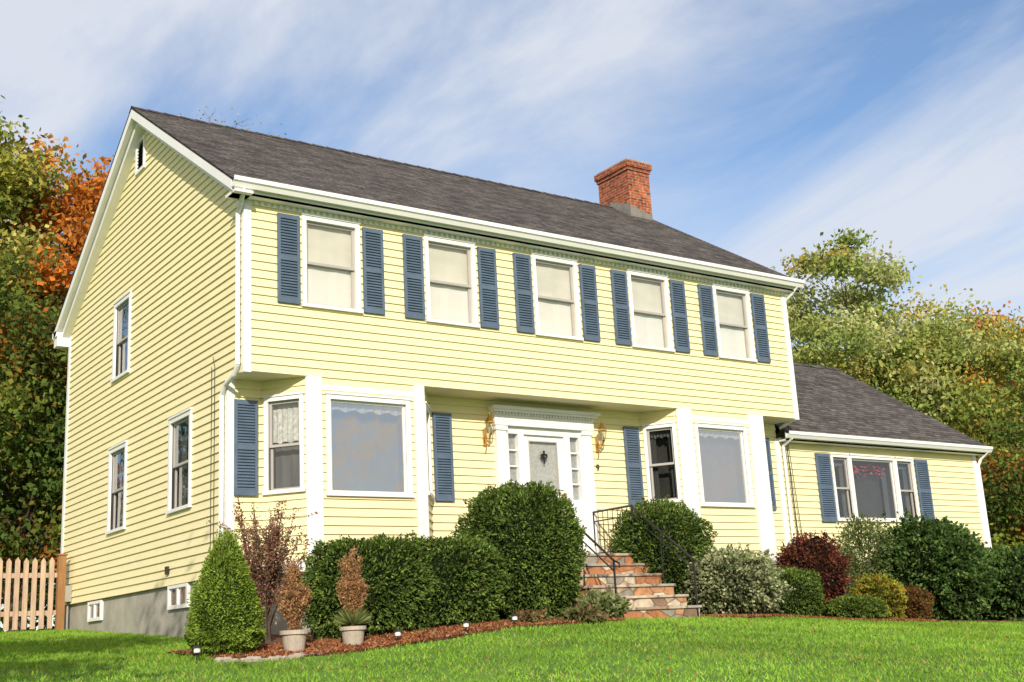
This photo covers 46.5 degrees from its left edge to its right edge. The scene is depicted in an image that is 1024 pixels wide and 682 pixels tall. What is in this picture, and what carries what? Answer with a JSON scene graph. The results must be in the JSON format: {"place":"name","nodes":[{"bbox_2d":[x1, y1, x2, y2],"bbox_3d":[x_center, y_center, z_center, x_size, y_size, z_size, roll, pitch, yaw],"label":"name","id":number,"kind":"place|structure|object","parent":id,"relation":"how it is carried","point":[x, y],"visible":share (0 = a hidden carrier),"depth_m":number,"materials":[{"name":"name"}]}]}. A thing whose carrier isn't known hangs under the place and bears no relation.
{"place":"outdoors","nodes":[
{"label":"outdoors","id":0,"kind":"place"},
{"bbox_2d":[0,615,1023,681],"bbox_3d":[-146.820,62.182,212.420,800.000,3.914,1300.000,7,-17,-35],"label":"ground","id":1,"kind":"structure","parent":0,"point":[493,671],"depth_m":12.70,"materials":[{"name":"green plant"}]},
{"bbox_2d":[0,382,65,628],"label":"oak tree","id":2,"kind":"object","parent":1,"relation":"on","point":[38,495],"depth_m":29.04,"materials":[{"name":"green plant"}]},
{"bbox_2d":[0,554,67,629],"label":"picket fence","id":3,"kind":"object","parent":1,"relation":"on","point":[58,612],"visible":0.9,"depth_m":22.41,"materials":[{"name":"brown wood"}]},
{"bbox_2d":[0,225,79,630],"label":"oak tree","id":4,"kind":"object","parent":1,"relation":"on","point":[34,359],"visible":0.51,"depth_m":28.66,"materials":[{"name":"green plant"}]},
{"bbox_2d":[0,95,96,349],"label":"maple tree","id":5,"kind":"object","parent":1,"relation":"on","point":[14,172],"visible":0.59,"depth_m":33.82,"materials":[{"name":"green plant"}]},
{"bbox_2d":[0,131,113,418],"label":"autumn maple tree","id":6,"kind":"object","parent":1,"relation":"on","point":[83,206],"visible":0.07,"depth_m":34.94,"materials":[{"name":"orange plant"}]},
{"bbox_2d":[192,645,200,661],"bbox_3d":[-3.431,3.430,12.986,0.109,0.225,0.109,7,-17,-35],"label":"garden light","id":7,"kind":"object","parent":1,"relation":"on","point":[196,649],"visible":0.9,"depth_m":12.97,"materials":[{"name":"black metal"}]},
{"bbox_2d":[178,105,285,136],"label":"birch tree","id":8,"kind":"object","parent":1,"relation":"on","point":[231,123],"visible":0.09,"depth_m":48.20,"materials":[{"name":"green plant"}]},
{"bbox_2d":[214,650,322,661],"bbox_3d":[-2.662,3.501,13.209,1.245,0.104,0.236,4,-16,-27],"label":"stone edging","id":9,"kind":"object","parent":1,"relation":"on","point":[252,658],"visible":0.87,"depth_m":13.05,"materials":[{"name":"beige stone"}]},
{"bbox_2d":[262,376,429,634],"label":"bay trim","id":10,"kind":"structure","parent":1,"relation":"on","point":[314,386],"depth_m":17.28,"materials":[{"name":"white wood"}]},
{"bbox_2d":[65,358,801,628],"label":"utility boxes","id":11,"kind":"object","parent":1,"relation":"on","point":[68,594],"visible":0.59,"depth_m":22.63,"materials":[{"name":"metal"}]},
{"bbox_2d":[0,395,1021,632],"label":"distant trees","id":12,"kind":"object","parent":1,"relation":"on","point":[37,609],"depth_m":45.25,"materials":[{"name":"green plant"}]},
{"bbox_2d":[64,571,973,637],"bbox_3d":[1.010,5.966,24.869,17.940,1.810,8.390,7,-17,-35],"label":"foundation","id":13,"kind":"object","parent":1,"relation":"on","point":[147,612],"depth_m":19.71,"materials":[{"name":"concrete"}]},
{"bbox_2d":[87,583,189,621],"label":"basement windows","id":14,"kind":"structure","parent":13,"relation":"attached to","point":[178,595],"depth_m":18.38,"materials":[{"name":"white paint"}]},
{"bbox_2d":[63,130,984,605],"bbox_3d":[0.923,0.937,25.850,18.052,8.680,9.086,7,-17,-35],"label":"clapboard siding","id":15,"kind":"object","parent":13,"relation":"on","point":[167,252],"visible":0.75,"depth_m":19.87,"materials":[{"name":"yellow paint"}]},
{"bbox_2d":[105,440,127,534],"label":"side window","id":16,"kind":"structure","parent":15,"relation":"attached to","point":[117,489],"depth_m":21.32,"materials":[{"name":"white paint"}]},
{"bbox_2d":[110,290,131,382],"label":"side window","id":17,"kind":"structure","parent":15,"relation":"attached to","point":[121,353],"depth_m":21.93,"materials":[{"name":"white paint"}]},
{"bbox_2d":[135,134,146,175],"bbox_3d":[-6.768,-3.390,21.792,0.080,0.640,0.500,7,-17,-35],"label":"gable vent","id":18,"kind":"object","parent":15,"relation":"attached to","point":[140,162],"visible":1,"depth_m":21.85,"materials":[{"name":"white paint"}]},
{"bbox_2d":[165,407,192,514],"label":"side window","id":19,"kind":"structure","parent":15,"relation":"attached to","point":[179,480],"depth_m":18.86,"materials":[{"name":"white paint"}]},
{"bbox_2d":[234,399,257,495],"bbox_3d":[-3.833,1.533,17.183,0.360,1.390,0.035,7,-17,-35],"label":"shutter","id":20,"kind":"object","parent":15,"relation":"attached to","point":[245,447],"visible":1,"depth_m":17.17,"materials":[{"name":"blue paint"}]},
{"bbox_2d":[262,391,305,494],"bbox_3d":[-3.250,1.513,17.399,0.405,1.450,0.668,38,-43,-69],"label":"bay side window","id":21,"kind":"structure","parent":15,"relation":"in","point":[284,454],"depth_m":17.39,"materials":[{"name":"white wood"}]},
{"bbox_2d":[277,213,300,304],"bbox_3d":[-3.295,-1.219,17.605,0.355,1.370,0.035,7,-17,-35],"label":"shutter","id":22,"kind":"object","parent":15,"relation":"attached to","point":[288,263],"visible":1,"depth_m":17.59,"materials":[{"name":"blue paint"}]},
{"bbox_2d":[300,212,362,313],"bbox_3d":[-2.823,-1.133,18.156,1.010,1.460,0.405,7,-17,-35],"label":"window","id":23,"kind":"structure","parent":15,"relation":"attached to","point":[331,267],"depth_m":18.13,"materials":[{"name":"white glass"}]},
{"bbox_2d":[325,391,414,497],"bbox_3d":[-2.204,1.588,17.823,1.460,1.520,0.405,7,-17,-35],"label":"bay picture window","id":24,"kind":"structure","parent":15,"relation":"in","point":[368,446],"depth_m":17.73,"materials":[{"name":"grey glass"}]},
{"bbox_2d":[362,227,384,314],"bbox_3d":[-2.138,-1.082,18.407,0.355,1.370,0.035,7,-17,-35],"label":"shutter","id":25,"kind":"object","parent":15,"relation":"attached to","point":[373,274],"visible":1,"depth_m":18.40,"materials":[{"name":"blue paint"}]},
{"bbox_2d":[402,234,425,319],"bbox_3d":[-1.550,-1.012,18.816,0.355,1.370,0.035,7,-17,-35],"label":"shutter","id":26,"kind":"object","parent":15,"relation":"attached to","point":[414,291],"visible":1,"depth_m":18.81,"materials":[{"name":"blue paint"}]},
{"bbox_2d":[425,401,434,499],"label":"bay side window","id":27,"kind":"structure","parent":15,"relation":"in","point":[431,496],"depth_m":18.80,"materials":[{"name":"white wood"}]},
{"bbox_2d":[432,412,454,500],"bbox_3d":[-1.098,1.851,19.082,0.350,1.420,0.035,7,-17,-35],"label":"shutter","id":28,"kind":"object","parent":15,"relation":"attached to","point":[443,457],"visible":1,"depth_m":19.07,"materials":[{"name":"blue paint"}]},
{"bbox_2d":[422,233,480,327],"bbox_3d":[-1.077,-0.927,19.368,1.010,1.460,0.405,7,-17,-35],"label":"window","id":29,"kind":"structure","parent":15,"relation":"attached to","point":[450,281],"depth_m":19.35,"materials":[{"name":"white glass"}]},
{"bbox_2d":[477,246,499,328],"bbox_3d":[-0.393,-0.876,19.619,0.355,1.370,0.035,7,-17,-35],"label":"shutter","id":30,"kind":"object","parent":15,"relation":"attached to","point":[488,289],"visible":1,"depth_m":19.61,"materials":[{"name":"blue paint"}]},
{"bbox_2d":[482,411,494,452],"bbox_3d":[-0.384,1.482,19.570,0.174,0.684,0.265,7,-17,-35],"label":"wall lantern","id":31,"kind":"object","parent":15,"relation":"attached to","point":[489,420],"depth_m":19.57,"materials":[{"name":"gold metal"}]},
{"bbox_2d":[53,106,986,445],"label":"shingle roof","id":32,"kind":"structure","parent":15,"relation":"on","point":[833,400],"depth_m":23.24,"materials":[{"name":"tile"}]},
{"bbox_2d":[594,158,652,219],"bbox_3d":[2.675,-3.058,28.051,0.770,2.260,1.200,7,-17,-35],"label":"brick chimney","id":33,"kind":"object","parent":32,"relation":"on","point":[624,185],"visible":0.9,"depth_m":27.77,"materials":[{"name":"brick"}]},
{"bbox_2d":[52,109,992,553],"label":"white trim","id":34,"kind":"structure","parent":15,"relation":"attached to","point":[246,191],"depth_m":20.54,"materials":[{"name":"paint"}]},
{"bbox_2d":[512,252,534,333],"bbox_3d":[0.196,-0.806,20.028,0.355,1.370,0.035,7,-17,-35],"label":"shutter","id":35,"kind":"object","parent":15,"relation":"attached to","point":[523,292],"visible":1,"depth_m":20.02,"materials":[{"name":"blue paint"}]},
{"bbox_2d":[486,404,600,552],"bbox_3d":[0.606,2.404,20.120,2.260,2.550,0.320,7,-17,-35],"label":"front door","id":36,"kind":"structure","parent":15,"relation":"attached to","point":[544,445],"depth_m":20.38,"materials":[{"name":"white paint"}]},
{"bbox_2d":[530,252,583,340],"bbox_3d":[0.668,-0.720,20.579,1.010,1.460,0.405,7,-17,-35],"label":"window","id":37,"kind":"structure","parent":15,"relation":"attached to","point":[556,297],"depth_m":20.56,"materials":[{"name":"white glass"}]},
{"bbox_2d":[578,264,600,341],"bbox_3d":[1.353,-0.669,20.831,0.355,1.370,0.035,7,-17,-35],"label":"shutter","id":38,"kind":"object","parent":15,"relation":"attached to","point":[589,303],"visible":1,"depth_m":20.82,"materials":[{"name":"blue paint"}]},
{"bbox_2d":[595,419,606,457],"bbox_3d":[1.562,1.712,20.921,0.174,0.684,0.265,7,-17,-35],"label":"wall lantern","id":39,"kind":"object","parent":15,"relation":"attached to","point":[601,428],"depth_m":20.92,"materials":[{"name":"gold metal"}]},
{"bbox_2d":[610,269,631,345],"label":"shutter","id":40,"kind":"object","parent":15,"relation":"attached to","point":[621,311],"visible":1,"depth_m":21.23,"materials":[{"name":"blue paint"}]},
{"bbox_2d":[623,426,643,505],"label":"shutter","id":41,"kind":"object","parent":15,"relation":"attached to","point":[634,476],"visible":0.87,"depth_m":21.35,"materials":[{"name":"blue paint"}]},
{"bbox_2d":[626,268,674,351],"bbox_3d":[2.414,-0.514,21.791,1.010,1.460,0.405,7,-17,-35],"label":"window","id":42,"kind":"structure","parent":15,"relation":"attached to","point":[650,312],"depth_m":21.78,"materials":[{"name":"white glass"}]},
{"bbox_2d":[642,421,682,502],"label":"bay side window","id":43,"kind":"structure","parent":15,"relation":"in","point":[661,461],"depth_m":21.58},
{"bbox_2d":[669,279,690,352],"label":"shutter","id":44,"kind":"object","parent":15,"relation":"attached to","point":[679,317],"visible":1,"depth_m":22.03,"materials":[{"name":"blue paint"}]},
{"bbox_2d":[697,284,718,356],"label":"shutter","id":45,"kind":"object","parent":15,"relation":"attached to","point":[707,320],"visible":1,"depth_m":22.44,"materials":[{"name":"blue paint"}]},
{"bbox_2d":[693,421,755,507],"bbox_3d":[3.794,2.307,21.983,1.370,1.540,0.405,7,-17,-35],"label":"bay picture window","id":46,"kind":"structure","parent":15,"relation":"in","point":[723,466],"depth_m":21.91,"materials":[{"name":"grey glass"}]},
{"bbox_2d":[676,408,777,564],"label":"bay trim","id":47,"kind":"structure","parent":15,"relation":"attached to","point":[761,482],"depth_m":22.05,"materials":[{"name":"white wood"}]},
{"bbox_2d":[711,283,757,361],"bbox_3d":[4.160,-0.307,23.003,1.010,1.460,0.405,7,-17,-35],"label":"window","id":48,"kind":"structure","parent":15,"relation":"attached to","point":[734,328],"depth_m":23.00,"materials":[{"name":"white glass"}]},
{"bbox_2d":[750,293,770,362],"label":"shutter","id":49,"kind":"object","parent":15,"relation":"attached to","point":[760,328],"visible":1,"depth_m":23.24,"materials":[{"name":"blue paint"}]},
{"bbox_2d":[765,438,776,509],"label":"shutter","id":50,"kind":"object","parent":15,"relation":"attached to","point":[770,470],"visible":0.45,"depth_m":23.34,"materials":[{"name":"blue paint"}]},
{"bbox_2d":[814,453,837,521],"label":"shutter","id":51,"kind":"object","parent":15,"relation":"attached to","point":[826,488],"visible":1,"depth_m":24.19,"materials":[{"name":"blue paint"}]},
{"bbox_2d":[829,452,856,520],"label":"wing window","id":52,"kind":"structure","parent":15,"relation":"attached to","point":[843,487],"depth_m":24.71,"materials":[{"name":"white paint"}]},
{"bbox_2d":[849,454,901,521],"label":"wing window","id":53,"kind":"structure","parent":15,"relation":"attached to","point":[875,486],"depth_m":25.54,"materials":[{"name":"grey glass"}]},
{"bbox_2d":[895,457,920,521],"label":"wing window","id":54,"kind":"structure","parent":15,"relation":"attached to","point":[907,485],"depth_m":25.93,"materials":[{"name":"white paint"}]},
{"bbox_2d":[914,459,934,521],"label":"shutter","id":55,"kind":"object","parent":15,"relation":"attached to","point":[924,487],"visible":0.82,"depth_m":26.03,"materials":[{"name":"blue paint"}]},
{"bbox_2d":[167,613,1023,659],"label":"mulch bed","id":56,"kind":"object","parent":1,"relation":"on","point":[277,638],"visible":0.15,"depth_m":14.95,"materials":[{"name":"brown wood"}]},
{"bbox_2d":[183,520,267,657],"bbox_3d":[-3.324,2.890,13.798,0.976,1.620,0.953,7,-17,-35],"label":"dwarf spruce","id":57,"kind":"object","parent":56,"relation":"on","point":[225,613],"visible":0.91,"depth_m":13.53,"materials":[{"name":"green plant"}]},
{"bbox_2d":[206,495,317,642],"bbox_3d":[-3.163,2.947,15.422,1.493,1.948,1.584,0,-14,-12],"label":"barberry shrub","id":58,"kind":"object","parent":56,"relation":"on","point":[271,559],"visible":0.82,"depth_m":15.34,"materials":[{"name":"red plant"}]},
{"bbox_2d":[275,559,311,650],"bbox_3d":[-2.490,3.047,13.759,0.428,1.080,0.463,7,-17,-35],"label":"potted cypress","id":59,"kind":"object","parent":56,"relation":"on","point":[294,601],"visible":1,"depth_m":13.69,"materials":[{"name":"plant"}]},
{"bbox_2d":[331,545,372,645],"bbox_3d":[-1.899,3.018,14.154,0.522,1.198,0.541,7,-17,-35],"label":"potted cypress","id":60,"kind":"object","parent":56,"relation":"on","point":[351,592],"visible":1,"depth_m":14.06,"materials":[{"name":"plant"}]},
{"bbox_2d":[300,532,441,639],"bbox_3d":[-1.855,3.228,15.404,1.833,1.499,1.468,7,-17,-35],"label":"yew hedge","id":61,"kind":"object","parent":56,"relation":"on","point":[395,576],"visible":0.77,"depth_m":15.01,"materials":[{"name":"green plant"}]},
{"bbox_2d":[393,629,401,640],"bbox_3d":[-1.353,3.535,14.151,0.109,0.225,0.109,7,-17,-35],"label":"garden light","id":62,"kind":"object","parent":56,"relation":"on","point":[397,633],"visible":0.91,"depth_m":14.14,"materials":[{"name":"black metal"}]},
{"bbox_2d":[403,530,515,627],"bbox_3d":[-0.885,3.284,16.150,1.664,1.422,1.495,7,-17,-35],"label":"yew hedge","id":63,"kind":"object","parent":56,"relation":"on","point":[469,576],"visible":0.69,"depth_m":15.74,"materials":[{"name":"green plant"}]},
{"bbox_2d":[462,620,468,631],"bbox_3d":[-0.568,3.579,14.774,0.109,0.225,0.109,7,-17,-35],"label":"garden light","id":64,"kind":"object","parent":56,"relation":"on","point":[465,624],"visible":0.92,"depth_m":14.76,"materials":[{"name":"black metal"}]},
{"bbox_2d":[511,614,518,623],"bbox_3d":[0.038,3.636,15.389,0.109,0.225,0.109,7,-17,-35],"label":"garden light","id":65,"kind":"object","parent":56,"relation":"on","point":[514,617],"visible":0.93,"depth_m":15.38,"materials":[{"name":"black metal"}]},
{"bbox_2d":[450,479,591,619],"bbox_3d":[0.146,3.100,17.304,1.913,2.239,1.931,7,-17,-35],"label":"round yew shrub","id":66,"kind":"object","parent":56,"relation":"on","point":[533,536],"visible":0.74,"depth_m":16.80,"materials":[{"name":"green plant"}]},
{"bbox_2d":[505,608,554,621],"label":"groundcover plant","id":67,"kind":"object","parent":56,"relation":"on","point":[531,615],"visible":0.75,"depth_m":15.89,"materials":[{"name":"green plant"}]},
{"bbox_2d":[558,602,609,623],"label":"hosta plant","id":68,"kind":"object","parent":56,"relation":"on","point":[590,613],"visible":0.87,"depth_m":16.21,"materials":[{"name":"green plant"}]},
{"bbox_2d":[575,587,631,619],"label":"hosta plant","id":69,"kind":"object","parent":56,"relation":"on","point":[611,603],"visible":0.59,"depth_m":16.81,"materials":[{"name":"green plant"}]},
{"bbox_2d":[609,494,718,601],"bbox_3d":[2.517,3.682,19.901,1.895,2.244,1.796,7,-17,-35],"label":"round yew shrub","id":70,"kind":"object","parent":56,"relation":"on","point":[683,528],"visible":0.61,"depth_m":19.46,"materials":[{"name":"green plant"}]},
{"bbox_2d":[676,542,795,617],"bbox_3d":[3.618,3.936,19.326,1.945,1.350,1.776,7,-17,-35],"label":"variegated shrub","id":71,"kind":"object","parent":56,"relation":"on","point":[731,580],"visible":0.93,"depth_m":18.85,"materials":[{"name":"green plant"}]},
{"bbox_2d":[760,565,825,615],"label":"boxwood shrub","id":72,"kind":"object","parent":56,"relation":"on","point":[805,597],"visible":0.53,"depth_m":19.91,"materials":[{"name":"green plant"}]},
{"bbox_2d":[772,530,854,616],"bbox_3d":[5.509,4.424,21.763,1.587,1.988,1.494,7,-17,-35],"label":"burgundy shrub","id":73,"kind":"object","parent":56,"relation":"on","point":[821,555],"visible":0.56,"depth_m":21.46,"materials":[{"name":"red plant"}]},
{"bbox_2d":[821,593,889,618],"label":"green shrub","id":74,"kind":"object","parent":56,"relation":"on","point":[850,605],"visible":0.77,"depth_m":20.16,"materials":[{"name":"green plant"}]},
{"bbox_2d":[828,510,905,594],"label":"holly shrub","id":75,"kind":"object","parent":56,"relation":"on","point":[858,525],"visible":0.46,"depth_m":22.87,"materials":[{"name":"green plant"}]},
{"bbox_2d":[843,570,907,618],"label":"golden shrub","id":76,"kind":"object","parent":56,"relation":"on","point":[891,593],"visible":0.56,"depth_m":21.05,"materials":[{"name":"yellow plant"}]},
{"bbox_2d":[899,583,935,618],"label":"russet shrub","id":77,"kind":"object","parent":56,"relation":"on","point":[920,601],"visible":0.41,"depth_m":21.51,"materials":[{"name":"brown plant"}]},
{"bbox_2d":[869,508,999,620],"bbox_3d":[8.076,4.431,23.043,2.468,2.415,2.397,7,-17,-35],"label":"holly shrub","id":78,"kind":"object","parent":56,"relation":"on","point":[947,565],"visible":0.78,"depth_m":22.35,"materials":[{"name":"green plant"}]},
{"bbox_2d":[973,542,1023,620],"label":"holly shrub","id":79,"kind":"object","parent":56,"relation":"on","point":[1007,603],"visible":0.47,"depth_m":23.74,"materials":[{"name":"green plant"}]},
{"bbox_2d":[552,553,701,618],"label":"stone steps","id":80,"kind":"structure","parent":1,"relation":"on","point":[651,595],"depth_m":18.38,"materials":[{"name":"stone"}]},
{"bbox_2d":[563,513,619,593],"bbox_3d":[0.849,3.478,18.388,0.036,2.027,2.505,7,-17,-35],"label":"iron railing","id":81,"kind":"object","parent":80,"relation":"on","point":[606,553],"visible":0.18,"depth_m":17.67,"materials":[{"name":"black metal"}]},
{"bbox_2d":[592,504,699,616],"bbox_3d":[2.157,3.633,19.296,0.036,2.027,2.505,7,-17,-35],"label":"iron railing","id":82,"kind":"object","parent":80,"relation":"on","point":[658,529],"visible":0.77,"depth_m":19.37,"materials":[{"name":"black metal"}]},
{"bbox_2d":[336,617,1021,681],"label":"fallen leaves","id":83,"kind":"object","parent":1,"relation":"on","point":[669,655],"visible":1,"depth_m":14.05,"materials":[{"name":"plant"}]},
{"bbox_2d":[787,294,852,376],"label":"autumn maple tree","id":84,"kind":"object","parent":1,"relation":"on","point":[794,348],"visible":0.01,"depth_m":46.04,"materials":[{"name":"green plant"}]},
{"bbox_2d":[770,228,1015,460],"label":"poplar tree","id":85,"kind":"object","parent":1,"relation":"on","point":[894,356],"visible":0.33,"depth_m":42.63,"materials":[{"name":"green plant"}]},
{"bbox_2d":[833,288,1023,514],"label":"poplar tree","id":86,"kind":"object","parent":1,"relation":"on","point":[965,329],"visible":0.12,"depth_m":43.73,"materials":[{"name":"green plant"}]},
{"bbox_2d":[917,337,1023,533],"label":"autumn maple tree","id":87,"kind":"object","parent":1,"relation":"on","point":[967,422],"visible":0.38,"depth_m":40.78,"materials":[{"name":"green plant"}]},
{"bbox_2d":[946,300,1023,438],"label":"autumn maple tree","id":88,"kind":"object","parent":1,"relation":"on","point":[979,323],"visible":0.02,"depth_m":47.53,"materials":[{"name":"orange plant"}]},
{"bbox_2d":[976,412,1023,550],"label":"oak tree","id":89,"kind":"object","parent":1,"relation":"on","point":[1001,494],"visible":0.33,"depth_m":32.12,"materials":[{"name":"green plant"}]},
{"bbox_2d":[0,0,1023,630],"label":"sky","id":90,"kind":"structure","parent":0,"point":[763,128],"materials":[{"name":"blue"}]}
]}

